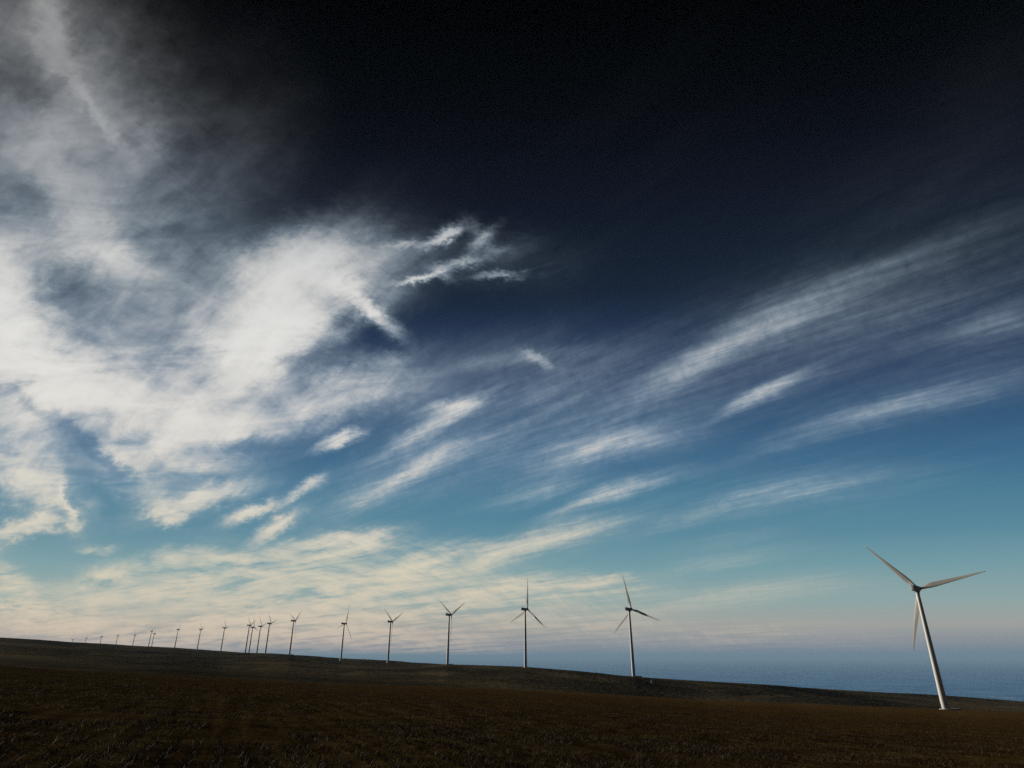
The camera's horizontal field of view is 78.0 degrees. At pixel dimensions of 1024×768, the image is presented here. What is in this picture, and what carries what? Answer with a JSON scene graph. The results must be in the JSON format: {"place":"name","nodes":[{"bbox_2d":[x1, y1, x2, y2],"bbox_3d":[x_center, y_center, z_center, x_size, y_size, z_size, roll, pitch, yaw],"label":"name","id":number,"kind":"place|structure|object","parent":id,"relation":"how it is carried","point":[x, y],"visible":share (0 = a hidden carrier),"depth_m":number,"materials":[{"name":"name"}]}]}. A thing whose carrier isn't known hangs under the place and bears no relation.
{"place":"outdoors","nodes":[
{"label":"outdoors","id":0,"kind":"place"},
{"bbox_2d":[0,637,1023,767],"bbox_3d":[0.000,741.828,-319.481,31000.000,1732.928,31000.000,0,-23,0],"label":"ground","id":1,"kind":"structure","parent":0,"point":[46,659],"depth_m":47.48,"materials":[{"name":"brown soil"}]},
{"bbox_2d":[220,623,227,650],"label":"wind turbine","id":2,"kind":"object","parent":1,"relation":"on","point":[225,627],"visible":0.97,"depth_m":2353.50,"materials":[{"name":"white paint"}]},
{"bbox_2d":[244,618,255,652],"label":"wind turbine","id":3,"kind":"object","parent":1,"relation":"on","point":[248,634],"visible":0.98,"depth_m":1983.49,"materials":[{"name":"white paint"}]},
{"bbox_2d":[248,627,258,652],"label":"wind turbine","id":4,"kind":"object","parent":1,"relation":"on","point":[250,639],"visible":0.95,"depth_m":2103.08,"materials":[{"name":"white paint"}]},
{"bbox_2d":[256,620,267,652],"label":"wind turbine","id":5,"kind":"object","parent":1,"relation":"on","point":[259,636],"visible":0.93,"depth_m":2018.69,"materials":[{"name":"white paint"}]},
{"bbox_2d":[265,612,276,652],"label":"wind turbine","id":6,"kind":"object","parent":1,"relation":"on","point":[268,633],"visible":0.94,"depth_m":1819.70,"materials":[{"name":"white paint"}]},
{"bbox_2d":[288,612,300,654],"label":"wind turbine","id":7,"kind":"object","parent":1,"relation":"on","point":[294,620],"visible":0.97,"depth_m":1611.80,"materials":[{"name":"metal"}]},
{"bbox_2d":[337,605,351,660],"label":"wind turbine","id":8,"kind":"object","parent":1,"relation":"on","point":[343,625],"visible":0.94,"depth_m":1472.81,"materials":[{"name":"metal"}]},
{"bbox_2d":[385,610,400,662],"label":"wind turbine","id":9,"kind":"object","parent":1,"relation":"on","point":[391,621],"visible":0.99,"depth_m":1330.64,"materials":[{"name":"metal"}]},
{"bbox_2d":[439,600,463,664],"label":"wind turbine","id":10,"kind":"object","parent":1,"relation":"on","point":[449,615],"visible":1,"depth_m":1104.02,"materials":[{"name":"metal"}]},
{"bbox_2d":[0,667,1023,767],"bbox_3d":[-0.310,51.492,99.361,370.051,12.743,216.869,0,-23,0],"label":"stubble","id":11,"kind":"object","parent":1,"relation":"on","point":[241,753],"visible":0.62,"depth_m":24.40,"materials":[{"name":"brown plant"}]},
{"bbox_2d":[510,578,544,667],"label":"wind turbine","id":12,"kind":"object","parent":1,"relation":"on","point":[525,637],"visible":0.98,"depth_m":934.69,"materials":[{"name":"metal"}]},
{"bbox_2d":[614,574,659,676],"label":"wind turbine","id":13,"kind":"object","parent":1,"relation":"on","point":[630,609],"visible":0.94,"depth_m":817.69,"materials":[{"name":"metal"}]},
{"bbox_2d":[865,546,984,709],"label":"wind turbine","id":14,"kind":"object","parent":1,"relation":"on","point":[934,663],"visible":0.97,"depth_m":459.30,"materials":[{"name":"white paint"}]},
{"bbox_2d":[0,0,1023,657],"label":"sky","id":15,"kind":"structure","parent":0,"point":[316,309],"materials":[{"name":"blue"}]},
{"bbox_2d":[331,657,1023,700],"bbox_3d":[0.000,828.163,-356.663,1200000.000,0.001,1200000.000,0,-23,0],"label":"water","id":16,"kind":"structure","parent":0,"point":[997,678],"depth_m":43780.83,"materials":[{"name":"blue liquid"}]}
]}

